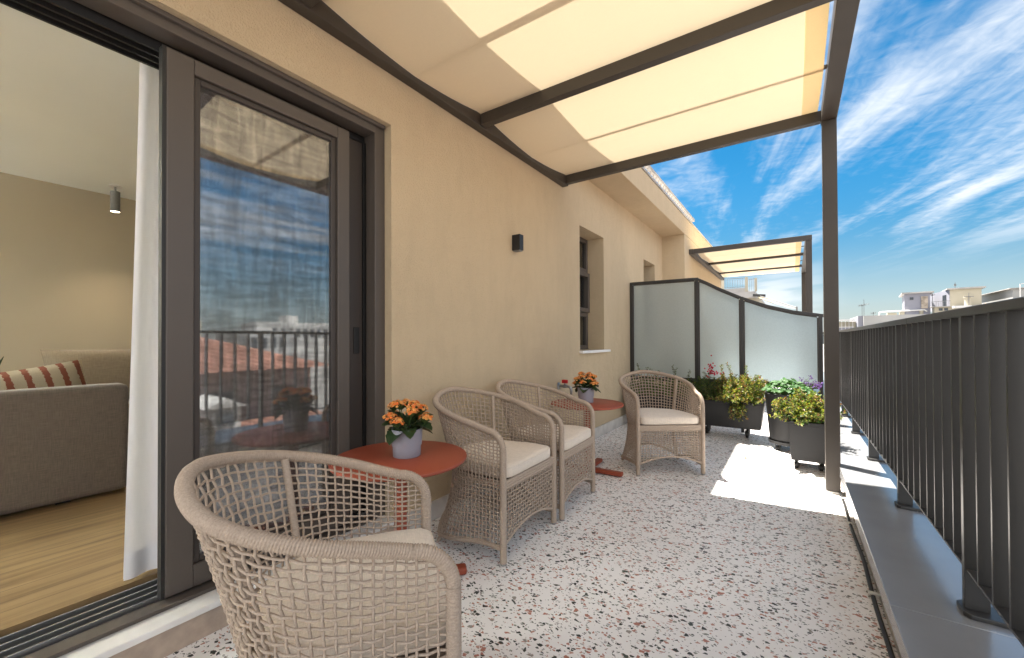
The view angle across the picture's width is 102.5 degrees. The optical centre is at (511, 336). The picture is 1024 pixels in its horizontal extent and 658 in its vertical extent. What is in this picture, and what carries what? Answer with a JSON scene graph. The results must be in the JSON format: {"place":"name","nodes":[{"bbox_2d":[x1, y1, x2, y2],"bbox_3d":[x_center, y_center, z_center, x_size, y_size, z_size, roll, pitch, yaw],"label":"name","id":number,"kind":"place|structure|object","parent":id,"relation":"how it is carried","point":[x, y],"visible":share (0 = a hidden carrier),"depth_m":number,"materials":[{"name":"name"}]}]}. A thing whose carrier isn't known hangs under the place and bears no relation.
{"place":"outdoors","nodes":[
{"label":"outdoors","id":0,"kind":"place"},
{"bbox_2d":[0,172,135,371],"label":"room wall","id":1,"kind":"structure","parent":0,"point":[66,266],"depth_m":3.40,"materials":[{"name":"paint"}]},
{"bbox_2d":[0,486,302,636],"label":"room floor","id":2,"kind":"structure","parent":0,"point":[58,559],"depth_m":1.78,"materials":[{"name":"brown wood"}]},
{"bbox_2d":[0,383,127,515],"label":"sofa","id":3,"kind":"object","parent":2,"relation":"on","point":[61,444],"visible":0.97,"depth_m":2.34,"materials":[{"name":"fabric"}]},
{"bbox_2d":[0,359,86,389],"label":"cushion","id":4,"kind":"object","parent":3,"relation":"on","point":[70,373],"visible":0.29,"depth_m":2.49,"materials":[{"name":"fabric"}]},
{"bbox_2d":[40,349,130,425],"bbox_3d":[-2.898,0.544,4.043,0.560,0.878,2.400,-1,-1,34],"label":"daybed","id":5,"kind":"object","parent":2,"relation":"on","point":[105,366],"visible":0.16,"depth_m":3.38,"materials":[{"name":"fabric"}]},
{"bbox_2d":[164,387,898,657],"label":"terrace floor","id":6,"kind":"structure","parent":0,"point":[732,552],"depth_m":1.96,"materials":[{"name":"stone"}]},
{"bbox_2d":[174,450,461,657],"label":"wicker armchair","id":7,"kind":"object","parent":6,"relation":"on","point":[395,593],"visible":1,"depth_m":0.89,"materials":[{"name":"grey wicker"}]},
{"bbox_2d":[58,0,720,657],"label":"apartment house","id":8,"kind":"structure","parent":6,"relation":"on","point":[474,300],"depth_m":2.81,"materials":[{"name":"paint"}]},
{"bbox_2d":[0,3,139,200],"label":"room ceiling","id":9,"kind":"structure","parent":8,"relation":"attached to","point":[69,104],"depth_m":2.29,"materials":[{"name":"paint"}]},
{"bbox_2d":[108,184,122,212],"bbox_3d":[-3.326,-1.152,3.443,0.090,0.215,0.090,-1,-1,34],"label":"ceiling spotlight","id":10,"kind":"object","parent":9,"relation":"attached to","point":[114,201],"visible":1,"depth_m":3.42,"materials":[{"name":"grey metal"}]},
{"bbox_2d":[123,62,224,580],"bbox_3d":[-1.430,-0.161,1.762,0.058,2.234,0.350,-1,-1,34],"label":"curtain","id":11,"kind":"object","parent":9,"relation":"hanging from","point":[140,545],"visible":0.43,"depth_m":1.71,"materials":[{"name":"white fabric"}]},
{"bbox_2d":[224,102,325,527],"bbox_3d":[-1.209,-0.163,2.193,0.065,2.225,0.750,-1,-1,34],"label":"curtain","id":12,"kind":"object","parent":9,"relation":"hanging from","point":[260,417],"visible":0.45,"depth_m":2.12,"materials":[{"name":"white fabric"}]},
{"bbox_2d":[0,0,384,657],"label":"door frame","id":13,"kind":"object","parent":8,"relation":"attached to","point":[336,148],"depth_m":1.62,"materials":[{"name":"grey metal"}]},
{"bbox_2d":[157,44,349,599],"bbox_3d":[-1.090,-0.057,1.850,0.039,2.059,0.780,-1,-1,34],"label":"door leaf","id":14,"kind":"structure","parent":13,"relation":"in","point":[319,147],"depth_m":1.60,"materials":[{"name":"grey metal"}]},
{"bbox_2d":[199,87,361,552],"bbox_3d":[-1.091,-0.058,1.961,0.044,2.060,0.846,-1,-1,34],"label":"door leaf","id":15,"kind":"structure","parent":13,"relation":"in","point":[355,148],"depth_m":2.26,"materials":[{"name":"grey"}]},
{"bbox_2d":[512,234,522,251],"bbox_3d":[0.046,-0.741,3.267,0.074,0.131,0.055,-1,-1,34],"label":"wall lamp","id":16,"kind":"object","parent":8,"relation":"attached to","point":[517,242],"visible":1,"depth_m":3.25,"materials":[{"name":"black metal"}]},
{"bbox_2d":[557,379,572,394],"bbox_3d":[0.500,0.471,3.849,0.146,0.134,0.066,-1,-1,34],"label":"garden tap","id":17,"kind":"object","parent":8,"relation":"attached to","point":[564,385],"visible":0.99,"depth_m":3.84,"materials":[{"name":"silver metal"}]},
{"bbox_2d":[579,236,610,353],"bbox_3d":[0.816,-0.493,4.671,0.335,1.346,0.775,-1,-1,34],"label":"window","id":18,"kind":"structure","parent":8,"relation":"attached to","point":[584,291],"depth_m":4.91,"materials":[{"name":"grey metal"}]},
{"bbox_2d":[644,165,694,221],"bbox_3d":[0.832,-2.442,6.445,2.030,0.740,9.550,-1,-1,34],"label":"roof balustrade","id":19,"kind":"object","parent":8,"relation":"on","point":[656,177],"visible":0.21,"depth_m":7.80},
{"bbox_2d":[328,440,466,574],"bbox_3d":[-0.508,0.830,1.873,0.603,0.566,0.603,0,-1,-13],"label":"bistro table","id":20,"kind":"object","parent":6,"relation":"on","point":[434,458],"visible":0.32,"depth_m":1.85,"materials":[{"name":"red metal"}]},
{"bbox_2d":[391,426,422,458],"bbox_3d":[-0.483,0.483,1.886,0.141,0.126,0.141,-1,-1,34],"label":"flower pot","id":21,"kind":"object","parent":20,"relation":"on","point":[404,446],"visible":0.8,"depth_m":1.83,"materials":[{"name":"grey ceramic"}]},
{"bbox_2d":[381,398,432,444],"bbox_3d":[-0.473,0.377,1.887,0.232,0.192,0.246,0,-1,-2],"label":"kalanchoe","id":22,"kind":"object","parent":21,"relation":"in","point":[416,417],"visible":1,"depth_m":1.84,"materials":[{"name":"plant"}]},
{"bbox_2d":[433,386,556,566],"bbox_3d":[-0.140,0.717,2.392,0.612,0.816,0.636,-1,-1,33],"label":"wicker armchair","id":23,"kind":"object","parent":6,"relation":"on","point":[505,465],"visible":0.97,"depth_m":2.19,"materials":[{"name":"grey wicker"}]},
{"bbox_2d":[495,379,594,520],"bbox_3d":[0.197,0.720,2.885,0.612,0.816,0.636,-1,-1,31],"label":"wicker armchair","id":24,"kind":"object","parent":6,"relation":"on","point":[572,440],"visible":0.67,"depth_m":2.77,"materials":[{"name":"grey wicker"}]},
{"bbox_2d":[278,0,859,491],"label":"pergola","id":25,"kind":"object","parent":6,"relation":"on","point":[562,92],"visible":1,"depth_m":2.41,"materials":[{"name":"metal"}]},
{"bbox_2d":[551,398,623,479],"bbox_3d":[0.628,0.838,3.438,0.603,0.566,0.603,-1,-1,32],"label":"bistro table","id":26,"kind":"object","parent":6,"relation":"on","point":[598,404],"visible":0.48,"depth_m":3.35,"materials":[{"name":"red metal"}]},
{"bbox_2d":[577,387,593,402],"bbox_3d":[0.625,0.492,3.474,0.141,0.126,0.141,-1,-1,34],"label":"flower pot","id":27,"kind":"object","parent":26,"relation":"on","point":[588,395],"visible":0.65,"depth_m":3.42,"materials":[{"name":"grey ceramic"}]},
{"bbox_2d":[572,371,600,392],"bbox_3d":[0.625,0.392,3.471,0.248,0.187,0.245,0,-1,12],"label":"kalanchoe","id":28,"kind":"object","parent":27,"relation":"in","point":[589,381],"visible":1,"depth_m":3.44,"materials":[{"name":"plant"}]},
{"bbox_2d":[631,394,691,412],"bbox_3d":[1.847,0.931,5.124,0.720,0.412,0.390,-1,-1,34],"label":"planter","id":29,"kind":"object","parent":6,"relation":"on","point":[666,402],"visible":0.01,"depth_m":4.93,"materials":[{"name":"plastic"}]},
{"bbox_2d":[628,363,692,397],"bbox_3d":[1.848,0.545,5.126,0.826,0.416,0.504,-1,-1,34],"label":"herb plant","id":30,"kind":"object","parent":29,"relation":"on","point":[653,386],"visible":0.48,"depth_m":5.08,"materials":[{"name":"green plant"}]},
{"bbox_2d":[619,370,705,475],"bbox_3d":[1.270,0.722,3.615,0.636,0.816,0.612,0,-1,-3],"label":"wicker armchair","id":31,"kind":"object","parent":6,"relation":"on","point":[661,420],"visible":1,"depth_m":3.39,"materials":[{"name":"grey wicker"}]},
{"bbox_2d":[693,397,765,437],"bbox_3d":[2.479,0.924,4.709,0.723,0.412,0.380,-1,-1,34],"label":"planter","id":32,"kind":"object","parent":6,"relation":"on","point":[716,413],"visible":0.74,"depth_m":4.55,"materials":[{"name":"plastic"}]},
{"bbox_2d":[683,355,724,399],"bbox_3d":[2.275,0.479,4.828,0.483,0.539,0.535,-1,-1,34],"label":"sage shrub","id":33,"kind":"object","parent":32,"relation":"on","point":[702,386],"visible":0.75,"depth_m":4.71,"materials":[{"name":"green plant"}]},
{"bbox_2d":[706,362,770,421],"bbox_3d":[2.506,0.599,4.550,0.613,0.634,0.632,-1,-1,34],"label":"abelia shrub","id":34,"kind":"object","parent":32,"relation":"in","point":[743,389],"visible":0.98,"depth_m":4.48,"materials":[{"name":"green plant"}]},
{"bbox_2d":[630,278,845,432],"bbox_3d":[2.569,0.193,4.966,2.294,1.878,0.048,-1,-1,34],"label":"glass screen","id":35,"kind":"object","parent":6,"relation":"on","point":[684,326],"visible":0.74,"depth_m":5.01,"materials":[{"name":"glass"}]},
{"bbox_2d":[689,235,813,393],"bbox_3d":[4.849,-0.183,8.171,1.717,2.667,3.840,-1,-1,34],"label":"pergola","id":36,"kind":"object","parent":6,"relation":"on","point":[779,255],"visible":0.94,"depth_m":7.48,"materials":[{"name":"metal"}]},
{"bbox_2d":[765,391,807,449],"bbox_3d":[2.745,0.844,4.097,0.380,0.560,0.380,-1,-1,34],"label":"planter","id":37,"kind":"object","parent":6,"relation":"on","point":[778,433],"visible":0.46,"depth_m":4.04,"materials":[{"name":"plastic"}]},
{"bbox_2d":[761,377,812,394],"bbox_3d":[2.750,0.501,4.096,0.447,0.178,0.432,-1,-1,34],"label":"violet plant","id":38,"kind":"object","parent":37,"relation":"on","point":[791,384],"visible":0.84,"depth_m":4.03,"materials":[{"name":"green plant"}]},
{"bbox_2d":[786,375,822,393],"bbox_3d":[2.909,0.482,4.101,0.320,0.203,0.183,-1,-1,34],"label":"salvia","id":39,"kind":"object","parent":37,"relation":"on","point":[811,387],"visible":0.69,"depth_m":4.09,"materials":[{"name":"purple plant"}]},
{"bbox_2d":[788,419,824,470],"bbox_3d":[2.550,0.919,3.527,0.298,0.402,0.300,-1,-1,34],"label":"planter","id":40,"kind":"object","parent":6,"relation":"on","point":[807,443],"visible":0.81,"depth_m":3.42,"materials":[{"name":"plastic"}]},
{"bbox_2d":[769,387,845,425],"bbox_3d":[2.534,0.603,3.529,0.546,0.324,0.530,-1,-1,34],"label":"abelia shrub","id":41,"kind":"object","parent":40,"relation":"on","point":[808,408],"visible":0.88,"depth_m":3.46,"materials":[{"name":"green plant"}]},
{"bbox_2d":[824,487,839,494],"bbox_3d":[2.308,1.110,2.953,0.096,0.011,0.096,-1,-1,34],"label":"post base","id":42,"kind":"object","parent":6,"relation":"on","point":[831,491],"visible":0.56,"depth_m":2.92,"materials":[{"name":"metal"}]},
{"bbox_2d":[814,372,1023,657],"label":"parapet","id":43,"kind":"structure","parent":6,"relation":"on","point":[914,565],"depth_m":1.60,"materials":[{"name":"paint"}]},
{"bbox_2d":[839,491,894,657],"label":"cable","id":44,"kind":"object","parent":43,"relation":"attached to","point":[872,593],"visible":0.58,"depth_m":1.77,"materials":[{"name":"black plastic"}]},
{"bbox_2d":[823,297,1023,646],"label":"railing","id":45,"kind":"object","parent":43,"relation":"on","point":[932,404],"visible":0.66,"depth_m":1.36,"materials":[{"name":"metal"}]},
{"bbox_2d":[721,277,764,303],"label":"stepped building","id":46,"kind":"structure","parent":0,"point":[745,292],"depth_m":19.25,"materials":[{"name":"white paint"}]},
{"bbox_2d":[753,294,797,310],"bbox_3d":[11.479,-1.498,17.940,0.485,0.890,2.017,0,-1,-21],"label":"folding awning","id":47,"kind":"object","parent":46,"relation":"attached to","point":[761,296],"visible":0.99,"depth_m":18.14,"materials":[{"name":"fabric"}]},
{"bbox_2d":[645,0,1023,331],"label":"sky","id":48,"kind":"structure","parent":0,"point":[930,117],"materials":[{"name":"blue"}]},
{"bbox_2d":[982,283,1023,303],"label":"roof terrace building","id":49,"kind":"structure","parent":0,"point":[1005,294],"depth_m":29.66,"materials":[{"name":"grey paint"}]},
{"bbox_3d":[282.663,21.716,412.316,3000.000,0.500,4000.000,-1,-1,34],"label":"ground","id":50,"kind":"structure","parent":0,"visible":0},
{"bbox_2d":[839,319,855,329],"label":"glazed building","id":51,"kind":"structure","parent":50,"relation":"on","point":[845,325],"depth_m":34.91,"materials":[{"name":"beige paint"}]},
{"bbox_2d":[850,309,926,326],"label":"flat roof building","id":52,"kind":"structure","parent":50,"relation":"on","point":[860,321],"depth_m":32.69,"materials":[{"name":"white paint"}]},
{"bbox_2d":[899,291,933,314],"bbox_3d":[32.457,7.905,32.891,1.788,22.681,3.602,-1,-1,41],"label":"penthouse","id":53,"kind":"object","parent":50,"relation":"on","point":[915,300],"visible":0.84,"depth_m":31.80,"materials":[{"name":"white paint"}]},
{"bbox_2d":[921,296,927,307],"bbox_3d":[31.628,-2.623,31.489,0.360,0.920,0.080,-1,-1,34],"label":"door","id":54,"kind":"structure","parent":53,"relation":"in","point":[924,299],"depth_m":31.46,"materials":[{"name":"beige"}]},
{"bbox_2d":[929,305,974,312],"bbox_3d":[33.484,8.479,29.863,4.210,21.471,0.960,-1,-1,34],"label":"roof hut","id":55,"kind":"object","parent":50,"relation":"on","point":[935,309],"visible":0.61,"depth_m":30.56,"materials":[{"name":"beige paint"}]},
{"bbox_2d":[952,305,971,307],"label":"roof unit","id":56,"kind":"structure","parent":55,"relation":"on","point":[961,306],"depth_m":29.52,"materials":[{"name":"white metal"}]},
{"bbox_2d":[963,293,973,304],"bbox_3d":[32.938,-2.460,29.682,0.500,1.350,0.460,-1,-1,34],"label":"chimney","id":57,"kind":"object","parent":55,"relation":"on","point":[967,300],"visible":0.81,"depth_m":29.56,"materials":[{"name":"beige paint"}]},
{"bbox_2d":[930,286,985,311],"bbox_3d":[34.722,7.806,31.832,2.580,22.841,4.518,-1,-1,34],"label":"penthouse","id":58,"kind":"object","parent":50,"relation":"on","point":[955,296],"visible":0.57,"depth_m":30.58,"materials":[{"name":"beige paint"}]},
{"bbox_2d":[942,295,945,305],"bbox_3d":[33.239,-2.720,31.550,0.050,0.900,0.608,-1,-1,29],"label":"window","id":59,"kind":"structure","parent":58,"relation":"in","point":[944,296],"depth_m":31.52,"materials":[{"name":"grey"}]}
]}

